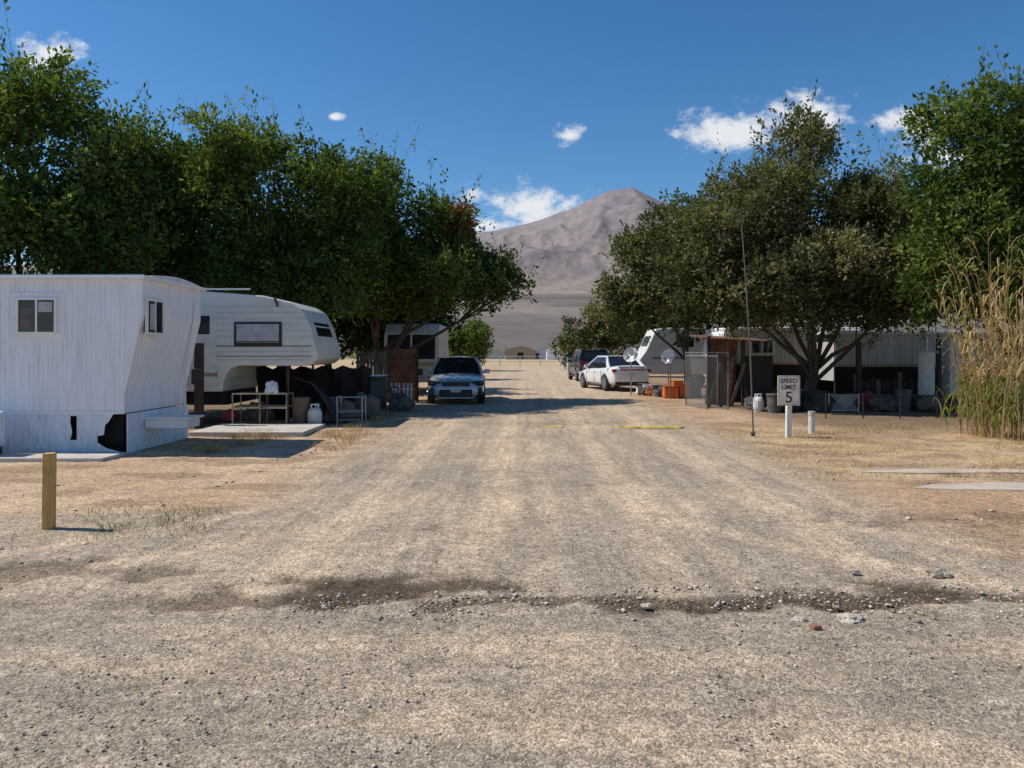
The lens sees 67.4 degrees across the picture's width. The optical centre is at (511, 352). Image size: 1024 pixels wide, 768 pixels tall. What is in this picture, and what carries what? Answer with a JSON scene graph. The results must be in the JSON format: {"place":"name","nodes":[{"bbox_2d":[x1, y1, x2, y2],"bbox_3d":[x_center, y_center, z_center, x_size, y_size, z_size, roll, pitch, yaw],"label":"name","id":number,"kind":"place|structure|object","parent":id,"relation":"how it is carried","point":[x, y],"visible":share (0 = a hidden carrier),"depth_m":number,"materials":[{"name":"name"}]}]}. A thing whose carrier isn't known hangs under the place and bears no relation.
{"place":"outdoors","nodes":[
{"label":"outdoors","id":0,"kind":"place"},
{"bbox_2d":[0,274,143,275],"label":"roof edge trim","id":1,"kind":"structure","parent":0,"point":[71,274],"depth_m":12.08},
{"bbox_2d":[149,301,161,332],"bbox_3d":[-5.850,-0.580,12.550,0.040,0.540,0.550,0,0,0],"label":"end window glass","id":2,"kind":"object","parent":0,"point":[158,317],"visible":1,"depth_m":12.67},
{"bbox_2d":[0,188,1022,355],"bbox_3d":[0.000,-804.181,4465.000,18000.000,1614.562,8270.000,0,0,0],"label":"mountain terrain","id":3,"kind":"structure","parent":0,"point":[572,266],"depth_m":5320.18,"materials":[{"name":"stone"}]},
{"bbox_2d":[0,356,1023,767],"bbox_3d":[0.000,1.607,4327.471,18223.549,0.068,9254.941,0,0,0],"label":"ground","id":4,"kind":"structure","parent":0,"point":[626,722],"depth_m":5.14,"materials":[{"name":"gravel"}]},
{"bbox_2d":[0,414,69,451],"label":"skirt","id":5,"kind":"object","parent":4,"relation":"on","point":[37,432],"visible":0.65,"depth_m":12.13,"materials":[{"name":"metal"}]},
{"bbox_2d":[42,452,56,529],"bbox_3d":[-4.200,1.270,6.970,0.102,0.721,0.095,0,0,-17],"label":"wooden bollard","id":6,"kind":"object","parent":4,"relation":"on","point":[49,466],"visible":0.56,"depth_m":6.93,"materials":[{"name":"brown wood"}]},
{"bbox_2d":[0,452,125,462],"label":"concrete pad","id":7,"kind":"object","parent":4,"relation":"on","point":[61,456],"visible":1,"depth_m":11.43,"materials":[{"name":"concrete"}]},
{"bbox_2d":[0,411,4,453],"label":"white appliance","id":8,"kind":"object","parent":7,"relation":"on","point":[2,428],"visible":1,"depth_m":11.68,"materials":[{"name":"metal"}]},
{"bbox_2d":[77,414,97,451],"bbox_3d":[-6.715,1.285,12.135,0.330,0.630,0.010,0,0,0],"label":"skirt","id":9,"kind":"object","parent":4,"relation":"on","point":[87,432],"visible":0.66,"depth_m":12.13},
{"bbox_2d":[98,414,112,435],"bbox_3d":[-6.425,1.145,12.138,0.250,0.350,0.001,0,0,0],"label":"trailer skirting","id":10,"kind":"object","parent":9,"relation":"attached to","point":[103,420],"visible":1,"depth_m":12.14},
{"bbox_2d":[0,0,188,273],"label":"elm tree","id":11,"kind":"object","parent":4,"relation":"on","point":[38,208],"visible":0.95,"depth_m":18.29,"materials":[{"name":"green plant"}]},
{"bbox_2d":[70,406,172,451],"bbox_3d":[-9.600,1.290,13.300,6.750,0.600,2.000,0,0,0],"label":"crawl space","id":12,"kind":"object","parent":4,"relation":"on","point":[113,437],"visible":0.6,"depth_m":12.30,"materials":[{"name":"black"}]},
{"bbox_2d":[126,404,187,453],"bbox_3d":[-6.095,1.285,13.300,0.010,0.630,2.300,0,0,0],"label":"end skirt","id":13,"kind":"object","parent":4,"relation":"on","point":[139,436],"visible":0.77,"depth_m":12.87,"materials":[{"name":"metal"}]},
{"bbox_2d":[31,81,284,405],"bbox_3d":[-9.402,-3.093,20.925,6.917,9.586,5.101,0,0,26],"label":"elm tree","id":14,"kind":"object","parent":4,"relation":"on","point":[199,173],"visible":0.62,"depth_m":20.16,"materials":[{"name":"green plant"}]},
{"bbox_2d":[125,279,200,412],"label":"end wall","id":15,"kind":"structure","parent":4,"relation":"on","point":[156,378],"depth_m":13.23,"materials":[{"name":"metal"}]},
{"bbox_2d":[0,279,124,410],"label":"side wall","id":16,"kind":"structure","parent":15,"relation":"attached to","point":[80,367],"depth_m":12.14,"materials":[{"name":"white"}]},
{"bbox_2d":[10,292,64,338],"bbox_3d":[-7.500,-0.580,12.138,0.860,0.740,0.020,0,0,0],"label":"window surround","id":17,"kind":"object","parent":16,"relation":"attached to","point":[60,296],"visible":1,"depth_m":12.13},
{"bbox_2d":[18,300,53,331],"bbox_3d":[-7.500,-0.580,12.130,0.600,0.540,0.040,0,0,0],"label":"side window glass","id":18,"kind":"object","parent":17,"relation":"attached to","point":[45,321],"visible":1,"depth_m":12.11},
{"bbox_2d":[20,308,33,331],"bbox_3d":[-7.640,-0.520,12.107,0.220,0.380,0.004,0,0,0],"label":"curtain","id":19,"kind":"object","parent":18,"relation":"hanging from","point":[26,319],"visible":1,"depth_m":12.11,"materials":[{"name":"grey fabric"}]},
{"bbox_2d":[3,411,124,413],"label":"belt trim","id":20,"kind":"structure","parent":16,"relation":"attached to","point":[64,412],"depth_m":12.13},
{"bbox_2d":[123,314,142,390],"bbox_3d":[-5.990,0.000,12.142,0.306,1.217,0.020,0,0,0],"label":"corner trim slant","id":21,"kind":"object","parent":16,"relation":"attached to","point":[132,353],"visible":1,"depth_m":12.13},
{"bbox_2d":[143,276,200,290],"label":"roof","id":22,"kind":"structure","parent":16,"relation":"on","point":[176,279],"depth_m":13.27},
{"bbox_2d":[0,276,144,278],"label":"eave strip","id":23,"kind":"object","parent":22,"relation":"attached to","point":[72,277],"visible":1,"depth_m":12.08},
{"bbox_2d":[144,275,205,290],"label":"end edge trim","id":24,"kind":"structure","parent":22,"relation":"attached to","point":[151,278],"depth_m":13.09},
{"bbox_2d":[124,279,141,384],"bbox_3d":[-5.995,-0.120,12.148,0.270,2.160,0.001,0,0,0],"label":"side nose","id":25,"kind":"object","parent":15,"relation":"attached to","point":[131,303],"visible":1,"depth_m":12.15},
{"bbox_2d":[145,418,199,428],"bbox_3d":[-5.720,1.180,12.950,0.720,0.160,0.500,0,0,0],"label":"tongue shelf","id":26,"kind":"object","parent":15,"relation":"attached to","point":[169,423],"visible":0.76,"depth_m":12.70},
{"bbox_2d":[143,415,203,418],"bbox_3d":[-5.700,1.085,12.950,0.800,0.030,0.560,0,0,0],"label":"shelf top","id":27,"kind":"object","parent":26,"relation":"on","point":[174,416],"visible":1,"depth_m":12.87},
{"bbox_2d":[183,304,198,414],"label":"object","id":28,"kind":"object","parent":15,"relation":"attached to","point":[187,359],"visible":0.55,"depth_m":14.08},
{"bbox_2d":[191,343,203,427],"bbox_3d":[-6.600,0.700,16.152,0.200,1.800,0.245,0,0,0],"label":"utility post","id":29,"kind":"object","parent":4,"relation":"on","point":[197,376],"visible":0.98,"depth_m":16.12,"materials":[{"name":"brown wood"}]},
{"bbox_2d":[221,409,238,420],"bbox_3d":[-6.206,1.373,16.899,0.341,0.289,0.317,0,0,19],"label":"plastic bag","id":30,"kind":"object","parent":4,"relation":"on","point":[227,415],"visible":0.96,"depth_m":16.81,"materials":[{"name":"red plastic"}]},
{"bbox_2d":[188,423,325,436],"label":"concrete slab","id":31,"kind":"structure","parent":4,"relation":"on","point":[293,429],"depth_m":15.19,"materials":[{"name":"concrete"}]},
{"bbox_2d":[241,401,274,420],"bbox_3d":[-5.707,1.356,17.194,0.632,0.557,0.646,0,0,26],"label":"cloth bundle","id":32,"kind":"object","parent":4,"relation":"on","point":[249,414],"visible":0.48,"depth_m":16.98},
{"bbox_2d":[181,288,340,422],"bbox_3d":[-8.140,0.100,17.817,7.820,3.000,2.365,0,0,0],"label":"fifth wheel camper","id":33,"kind":"object","parent":4,"relation":"on","point":[241,337],"visible":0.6,"depth_m":16.70,"materials":[{"name":"white metal"}]},
{"bbox_2d":[190,307,215,384],"bbox_3d":[-6.720,-0.150,16.694,0.560,1.700,0.014,0,0,0],"label":"door","id":34,"kind":"structure","parent":33,"relation":"in","point":[209,340],"depth_m":16.69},
{"bbox_2d":[198,316,209,333],"bbox_3d":[-6.720,-0.600,16.682,0.300,0.400,0.012,0,0,0],"label":"window","id":35,"kind":"structure","parent":33,"relation":"in","point":[204,327],"depth_m":16.68,"materials":[{"name":"black glass"}]},
{"bbox_2d":[236,324,278,342],"bbox_3d":[-5.520,-0.420,16.678,0.920,0.400,0.030,0,0,0],"label":"window pane","id":36,"kind":"structure","parent":33,"relation":"in","point":[244,332],"depth_m":16.66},
{"bbox_2d":[234,322,281,346],"bbox_3d":[-5.520,-0.400,16.688,1.040,0.540,0.030,0,0,0],"label":"window frame","id":37,"kind":"structure","parent":33,"relation":"in","point":[279,344],"depth_m":16.67,"materials":[{"name":"black plastic"}]},
{"bbox_2d":[313,322,332,336],"bbox_3d":[-4.400,-0.520,17.850,0.147,0.324,1.400,0,0,0],"label":"front window","id":38,"kind":"structure","parent":33,"relation":"in","point":[323,332],"depth_m":17.78,"materials":[{"name":"black glass"}]},
{"bbox_2d":[232,392,293,423],"bbox_3d":[-5.375,1.234,16.600,1.178,0.732,0.528,0,0,0],"label":"metal rack","id":39,"kind":"object","parent":4,"relation":"on","point":[259,406],"visible":0.84,"depth_m":16.38,"materials":[{"name":"brown metal"}]},
{"bbox_2d":[72,197,466,367],"bbox_3d":[-9.193,-2.268,30.918,16.246,7.936,7.688,0,0,-25],"label":"elm tree","id":40,"kind":"object","parent":4,"relation":"on","point":[365,342],"visible":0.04,"depth_m":30.92,"materials":[{"name":"green plant"}]},
{"bbox_2d":[185,410,399,453],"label":"dry grass tufts","id":41,"kind":"object","parent":4,"relation":"on","point":[210,449],"visible":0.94,"depth_m":14.10,"materials":[{"name":"plant"}]},
{"bbox_2d":[189,89,402,367],"bbox_3d":[-6.511,-3.084,22.541,6.676,9.568,4.986,0,0,0],"label":"elm tree","id":42,"kind":"object","parent":4,"relation":"on","point":[317,247],"visible":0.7,"depth_m":21.75,"materials":[{"name":"green plant"}]},
{"bbox_2d":[291,397,310,422],"bbox_3d":[-4.650,1.290,16.900,0.424,0.620,0.424,0,0,34],"label":"storage bin","id":43,"kind":"object","parent":4,"relation":"on","point":[300,407],"visible":0.85,"depth_m":16.75,"materials":[{"name":"grey plastic"}]},
{"bbox_2d":[256,365,370,422],"bbox_3d":[-4.740,1.074,17.725,2.720,1.547,1.550,0,0,0],"label":"tarpaulin shelter","id":44,"kind":"object","parent":4,"relation":"on","point":[322,383],"visible":0.63,"depth_m":18.39,"materials":[{"name":"black fabric"}]},
{"bbox_2d":[308,404,321,422],"bbox_3d":[-4.300,1.359,16.750,0.305,0.483,0.310,0,0,0],"label":"propane tank","id":45,"kind":"object","parent":4,"relation":"on","point":[315,415],"visible":0.73,"depth_m":16.63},
{"bbox_2d":[323,396,360,420],"bbox_3d":[-3.962,1.301,17.581,0.985,0.602,0.790,0,0,0],"label":"cloth bundle","id":46,"kind":"object","parent":4,"relation":"on","point":[345,404],"visible":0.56,"depth_m":17.34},
{"bbox_2d":[336,396,365,424],"bbox_3d":[-3.575,1.284,17.100,0.578,0.632,0.428,0,0,0],"label":"walker frame","id":47,"kind":"object","parent":4,"relation":"on","point":[341,411],"visible":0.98,"depth_m":16.89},
{"bbox_2d":[354,391,380,415],"bbox_3d":[-3.511,1.238,18.410,0.710,0.621,0.787,0,0,0],"label":"cloth bundle","id":48,"kind":"object","parent":4,"relation":"on","point":[373,408],"visible":0.72,"depth_m":18.17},
{"bbox_2d":[355,350,387,392],"bbox_3d":[-4.300,0.781,23.520,1.000,1.724,0.100,0,0,0],"label":"wooden fence","id":49,"kind":"object","parent":4,"relation":"on","point":[372,362],"visible":0.39,"depth_m":23.49,"materials":[{"name":"grey wood"}]},
{"bbox_2d":[370,381,391,416],"bbox_3d":[-3.309,1.156,19.221,0.504,0.888,0.485,0,0,-23],"label":"patio chair","id":50,"kind":"object","parent":4,"relation":"on","point":[378,388],"visible":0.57,"depth_m":19.39,"materials":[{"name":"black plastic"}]},
{"bbox_2d":[388,394,415,411],"bbox_3d":[-2.982,1.372,20.781,0.714,0.499,0.571,0,0,19],"label":"cloth bundle","id":51,"kind":"object","parent":4,"relation":"on","point":[400,403],"visible":0.96,"depth_m":20.61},
{"bbox_2d":[340,298,463,350],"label":"elm tree","id":52,"kind":"object","parent":4,"relation":"on","point":[452,316],"visible":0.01,"depth_m":45.74,"materials":[{"name":"green plant"}]},
{"bbox_2d":[387,345,418,402],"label":"rusty gate","id":53,"kind":"structure","parent":4,"relation":"on","point":[402,366],"depth_m":24.60,"materials":[{"name":"brown metal"}]},
{"bbox_2d":[384,324,447,381],"bbox_3d":[-3.925,0.222,32.095,2.150,2.744,4.810,0,0,0],"label":"motorhome","id":54,"kind":"object","parent":4,"relation":"on","point":[432,351],"visible":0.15,"depth_m":29.96,"materials":[{"name":"white metal"}]},
{"bbox_2d":[329,121,552,397],"bbox_3d":[-2.594,-2.988,25.413,7.977,9.376,5.047,0,0,0],"label":"elm tree","id":55,"kind":"object","parent":4,"relation":"on","point":[424,268],"visible":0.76,"depth_m":24.98,"materials":[{"name":"green plant"}]},
{"bbox_2d":[424,356,489,403],"bbox_3d":[-1.819,0.854,25.585,2.140,1.492,4.670,0,0,-3],"label":"parked sedan","id":56,"kind":"object","parent":4,"relation":"on","point":[456,378],"visible":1,"depth_m":23.87,"materials":[{"name":"silver paint"}]},
{"bbox_2d":[448,316,494,365],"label":"green bush","id":57,"kind":"object","parent":4,"relation":"on","point":[474,335],"visible":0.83,"depth_m":67.00,"materials":[{"name":"green plant"}]},
{"bbox_2d":[481,348,504,358],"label":"distant shed","id":58,"kind":"structure","parent":4,"relation":"on","point":[497,352],"depth_m":200.00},
{"bbox_2d":[0,418,1022,582],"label":"scattered stones","id":59,"kind":"object","parent":4,"relation":"on","point":[91,560],"visible":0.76,"depth_m":10.31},
{"bbox_2d":[11,469,1014,546],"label":"weeds","id":60,"kind":"object","parent":4,"relation":"on","point":[207,507],"visible":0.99,"depth_m":7.33,"materials":[{"name":"plant"}]},
{"bbox_2d":[506,346,534,358],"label":"distant shed","id":61,"kind":"structure","parent":4,"relation":"on","point":[520,351],"depth_m":180.00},
{"bbox_2d":[479,356,568,365],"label":"ranch fence","id":62,"kind":"object","parent":4,"relation":"on","point":[520,361],"visible":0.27,"depth_m":94.97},
{"bbox_2d":[568,348,608,380],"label":"parked suv","id":63,"kind":"object","parent":4,"relation":"on","point":[580,358],"visible":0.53,"depth_m":42.54,"materials":[{"name":"paint"}]},
{"bbox_2d":[577,355,650,390],"bbox_3d":[4.396,0.854,33.815,2.140,1.492,4.670,0,0,-14],"label":"parked sedan","id":64,"kind":"object","parent":4,"relation":"on","point":[605,373],"visible":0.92,"depth_m":32.27,"materials":[{"name":"white paint"}]},
{"bbox_2d":[547,302,705,366],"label":"elm tree","id":65,"kind":"object","parent":4,"relation":"on","point":[594,336],"visible":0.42,"depth_m":51.24,"materials":[{"name":"green plant"}]},
{"bbox_2d":[623,347,637,395],"bbox_3d":[4.370,0.696,28.318,0.459,1.807,0.396,0,0,-8],"label":"satellite dish","id":66,"kind":"object","parent":4,"relation":"on","point":[630,354],"visible":1,"depth_m":28.43,"materials":[{"name":"grey metal"}]},
{"bbox_2d":[613,426,683,428],"bbox_3d":[2.900,1.578,16.307,1.500,0.052,0.186,0,0,0],"label":"speed bump","id":67,"kind":"object","parent":4,"relation":"on","point":[675,427],"visible":1,"depth_m":16.25},
{"bbox_2d":[578,187,742,382],"bbox_3d":[5.703,-2.129,27.744,6.491,7.659,3.933,0,0,0],"label":"elm tree","id":68,"kind":"object","parent":4,"relation":"on","point":[630,295],"visible":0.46,"depth_m":27.45,"materials":[{"name":"green plant"}]},
{"bbox_2d":[661,349,674,385],"bbox_3d":[5.542,0.732,27.335,0.426,1.736,0.379,0,0,0],"label":"satellite dish","id":69,"kind":"object","parent":4,"relation":"on","point":[667,355],"visible":0.91,"depth_m":27.43,"materials":[{"name":"grey metal"}]},
{"bbox_2d":[662,386,678,398],"bbox_3d":[5.550,1.383,26.900,0.530,0.435,0.424,0,0,0],"label":"storage crate","id":70,"kind":"object","parent":4,"relation":"on","point":[666,392],"visible":0.81,"depth_m":26.70,"materials":[{"name":"orange plastic"}]},
{"bbox_2d":[637,328,712,384],"bbox_3d":[8.233,0.225,36.633,6.535,2.750,2.335,0,0,0],"label":"travel trailer","id":71,"kind":"object","parent":4,"relation":"on","point":[649,355],"visible":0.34,"depth_m":35.50,"materials":[{"name":"white metal"}]},
{"bbox_2d":[687,377,701,397],"bbox_3d":[6.450,1.232,27.300,0.424,0.735,0.424,0,0,-34],"label":"storage crate","id":72,"kind":"object","parent":4,"relation":"on","point":[697,382],"visible":0.62,"depth_m":27.13,"materials":[{"name":"grey plastic"}]},
{"bbox_2d":[685,351,728,409],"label":"chain link gate","id":73,"kind":"structure","parent":4,"relation":"on","point":[707,384],"depth_m":22.28,"materials":[{"name":"metal"}]},
{"bbox_2d":[690,335,772,406],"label":"rusty shed","id":74,"kind":"structure","parent":4,"relation":"on","point":[762,375],"depth_m":23.20,"materials":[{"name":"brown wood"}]},
{"bbox_2d":[729,209,754,435],"bbox_3d":[4.397,-0.575,14.700,0.495,4.351,0.070,0,0,0],"label":"antenna mast","id":75,"kind":"object","parent":4,"relation":"on","point":[752,433],"visible":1,"depth_m":14.69,"materials":[{"name":"metal"}]},
{"bbox_2d":[753,394,763,411],"bbox_3d":[6.700,1.359,20.900,0.305,0.483,0.310,0,0,0],"label":"propane tank","id":76,"kind":"object","parent":4,"relation":"on","point":[758,404],"visible":0.97,"depth_m":20.79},
{"bbox_2d":[765,393,780,412],"bbox_3d":[7.000,1.350,20.500,0.424,0.500,0.424,0,0,34],"label":"storage bin","id":77,"kind":"object","parent":4,"relation":"on","point":[772,403],"visible":0.8,"depth_m":20.35,"materials":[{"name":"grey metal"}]},
{"bbox_2d":[734,365,833,401],"bbox_3d":[8.950,0.980,24.620,4.000,1.220,0.100,0,0,0],"label":"dark skirt","id":78,"kind":"object","parent":4,"relation":"on","point":[798,370],"visible":0.07,"depth_m":24.57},
{"bbox_2d":[630,79,947,389],"bbox_3d":[8.075,-2.929,21.383,9.303,9.258,5.360,0,0,0],"label":"elm tree","id":79,"kind":"object","parent":4,"relation":"on","point":[816,266],"visible":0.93,"depth_m":20.74,"materials":[{"name":"green plant"}]},
{"bbox_2d":[778,376,799,436],"bbox_3d":[5.210,1.023,14.504,0.420,1.175,0.126,0,0,0],"label":"speed limit sign","id":80,"kind":"object","parent":4,"relation":"on","point":[788,392],"visible":0.98,"depth_m":14.45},
{"bbox_2d":[808,411,814,433],"bbox_3d":[5.930,1.380,15.200,0.133,0.440,0.136,0,0,0],"label":"utility stub","id":81,"kind":"object","parent":4,"relation":"on","point":[811,421],"visible":1,"depth_m":15.16,"materials":[{"name":"plastic"}]},
{"bbox_2d":[799,389,841,411],"bbox_3d":[8.423,1.335,20.947,1.201,0.689,0.869,0,0,-16],"label":"cloth bundle","id":82,"kind":"object","parent":4,"relation":"on","point":[813,400],"visible":0.7,"depth_m":20.68,"materials":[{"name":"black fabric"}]},
{"bbox_2d":[656,195,1007,346],"bbox_3d":[13.591,-3.476,30.960,15.456,10.352,6.548,0,0,11],"label":"elm tree","id":83,"kind":"object","parent":4,"relation":"on","point":[699,332],"visible":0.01,"depth_m":31.74,"materials":[{"name":"green plant"}]},
{"bbox_2d":[828,394,858,411],"bbox_3d":[8.908,1.350,20.600,0.837,0.500,0.038,0,0,0],"label":"lattice panel","id":84,"kind":"object","parent":4,"relation":"on","point":[845,402],"visible":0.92,"depth_m":20.59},
{"bbox_2d":[832,393,857,411],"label":"cloth bundle","id":85,"kind":"object","parent":4,"relation":"on","point":[854,402],"visible":0.34,"depth_m":20.77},
{"bbox_2d":[836,612,863,623],"bbox_3d":[2.032,1.594,4.600,0.161,0.073,0.122,0,0,0],"label":"rock","id":86,"kind":"object","parent":4,"relation":"on","point":[849,618],"visible":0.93,"depth_m":4.58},
{"bbox_2d":[856,342,861,393],"bbox_3d":[9.750,0.650,21.600,0.120,1.900,0.120,0,0,0],"label":"awning post","id":87,"kind":"object","parent":4,"relation":"on","point":[859,367],"visible":0.64,"depth_m":21.54,"materials":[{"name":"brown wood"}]},
{"bbox_2d":[846,390,879,410],"bbox_3d":[9.885,1.358,21.578,1.070,0.610,0.865,0,0,-15],"label":"cloth bundle","id":88,"kind":"object","parent":4,"relation":"on","point":[868,394],"visible":0.4,"depth_m":21.26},
{"bbox_2d":[707,424,1023,477],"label":"dry grass","id":89,"kind":"structure","parent":4,"relation":"on","point":[849,448],"depth_m":13.39,"materials":[{"name":"plant"}]},
{"bbox_2d":[868,395,897,411],"bbox_3d":[10.185,1.377,20.994,0.872,0.453,0.647,0,0,0],"label":"cloth bundle","id":90,"kind":"object","parent":4,"relation":"on","point":[883,403],"visible":0.95,"depth_m":20.79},
{"bbox_2d":[825,393,975,418],"bbox_3d":[11.200,1.290,18.600,7.226,0.620,0.030,0,0,0],"label":"wire fence","id":91,"kind":"object","parent":4,"relation":"on","point":[899,412],"visible":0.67,"depth_m":18.60,"materials":[{"name":"metal"}]},
{"bbox_2d":[895,389,911,411],"bbox_3d":[10.600,1.300,20.800,0.424,0.600,0.424,0,0,34],"label":"storage bin","id":92,"kind":"object","parent":4,"relation":"on","point":[905,400],"visible":0.92,"depth_m":20.65,"materials":[{"name":"grey plastic"}]},
{"bbox_2d":[910,337,942,410],"bbox_3d":[11.600,0.575,21.500,0.600,2.050,0.600,0,0,0],"label":"water heater","id":93,"kind":"object","parent":4,"relation":"on","point":[926,371],"visible":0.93,"depth_m":21.35,"materials":[{"name":"grey metal"}]},
{"bbox_2d":[834,366,1023,394],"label":"dark skirt","id":94,"kind":"object","parent":4,"relation":"on","point":[843,380],"visible":0.22,"depth_m":22.88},
{"bbox_2d":[836,364,1023,366],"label":"tan band","id":95,"kind":"object","parent":94,"relation":"attached to","point":[878,365],"visible":0.56,"depth_m":22.83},
{"bbox_2d":[852,373,1005,395],"bbox_3d":[12.400,1.149,22.314,5.000,1.135,0.092,0,0,0],"label":"wooden fence","id":96,"kind":"object","parent":4,"relation":"on","point":[886,386],"visible":0.18,"depth_m":22.28,"materials":[{"name":"grey wood"}]},
{"bbox_2d":[916,396,948,411],"bbox_3d":[11.281,1.382,20.728,0.807,0.444,0.617,0,0,-24],"label":"cloth bundle","id":97,"kind":"object","parent":4,"relation":"on","point":[927,403],"visible":0.89,"depth_m":20.56,"materials":[{"name":"grey fabric"}]},
{"bbox_2d":[936,338,940,395],"bbox_3d":[12.000,0.600,21.600,0.100,2.000,0.100,0,0,0],"label":"awning post","id":98,"kind":"object","parent":4,"relation":"on","point":[938,370],"visible":0.64,"depth_m":21.55,"materials":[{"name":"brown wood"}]},
{"bbox_2d":[923,568,953,578],"bbox_3d":[3.081,1.595,5.551,0.190,0.077,0.121,0,0,0],"label":"rock","id":99,"kind":"object","parent":4,"relation":"on","point":[938,573],"visible":1,"depth_m":5.51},
{"bbox_2d":[856,469,1023,473],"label":"concrete strip","id":100,"kind":"object","parent":4,"relation":"on","point":[930,471],"visible":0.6,"depth_m":10.25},
{"bbox_2d":[941,340,959,395],"bbox_3d":[12.500,0.600,21.895,0.300,1.900,0.510,0,0,0],"label":"storage cabinet","id":101,"kind":"object","parent":4,"relation":"on","point":[946,373],"visible":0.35,"depth_m":21.73,"materials":[{"name":"grey plastic"}]},
{"bbox_2d":[883,43,1023,419],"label":"elm tree","id":102,"kind":"object","parent":4,"relation":"on","point":[987,199],"visible":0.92,"depth_m":17.39,"materials":[{"name":"green plant"}]},
{"bbox_2d":[913,482,1023,490],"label":"concrete strip","id":103,"kind":"object","parent":4,"relation":"on","point":[1017,486],"visible":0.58,"depth_m":9.07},
{"bbox_2d":[922,228,1023,443],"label":"giant reeds","id":104,"kind":"object","parent":4,"relation":"on","point":[995,411],"visible":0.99,"depth_m":14.46,"materials":[{"name":"beige plant"}]},
{"bbox_2d":[0,0,1023,264],"label":"sky","id":105,"kind":"structure","parent":0,"point":[557,106],"materials":[{"name":"blue"}]},
{"bbox_2d":[285,573,1023,634],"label":"gravel ridge","id":106,"kind":"structure","parent":0,"point":[675,590],"depth_m":4.94,"materials":[{"name":"gravel"}]},
{"bbox_2d":[731,331,830,362],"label":"wall","id":107,"kind":"structure","parent":0,"point":[780,355],"depth_m":24.59,"materials":[{"name":"metal"}]},
{"bbox_2d":[702,331,730,358],"bbox_3d":[6.825,-0.175,25.750,0.350,1.050,2.300,0,0,0],"label":"nose","id":108,"kind":"object","parent":107,"relation":"attached to","point":[717,333],"visible":0.29,"depth_m":25.93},
{"bbox_2d":[752,340,772,352],"bbox_3d":[8.000,-0.200,24.570,0.700,0.450,0.040,0,0,0],"label":"window glass","id":109,"kind":"object","parent":107,"relation":"attached to","point":[757,347],"visible":0.64,"depth_m":24.55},
{"bbox_2d":[816,334,1023,380],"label":"wall","id":110,"kind":"structure","parent":0,"point":[897,349],"depth_m":22.89,"materials":[{"name":"metal"}]},
{"bbox_2d":[816,331,1005,334],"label":"roof","id":111,"kind":"structure","parent":110,"relation":"on","point":[898,332],"depth_m":22.75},
{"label":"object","id":112,"kind":"object","parent":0,"visible":0},
{"bbox_2d":[705,327,859,332],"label":"roof","id":113,"kind":"structure","parent":112,"relation":"on","point":[746,329],"depth_m":24.51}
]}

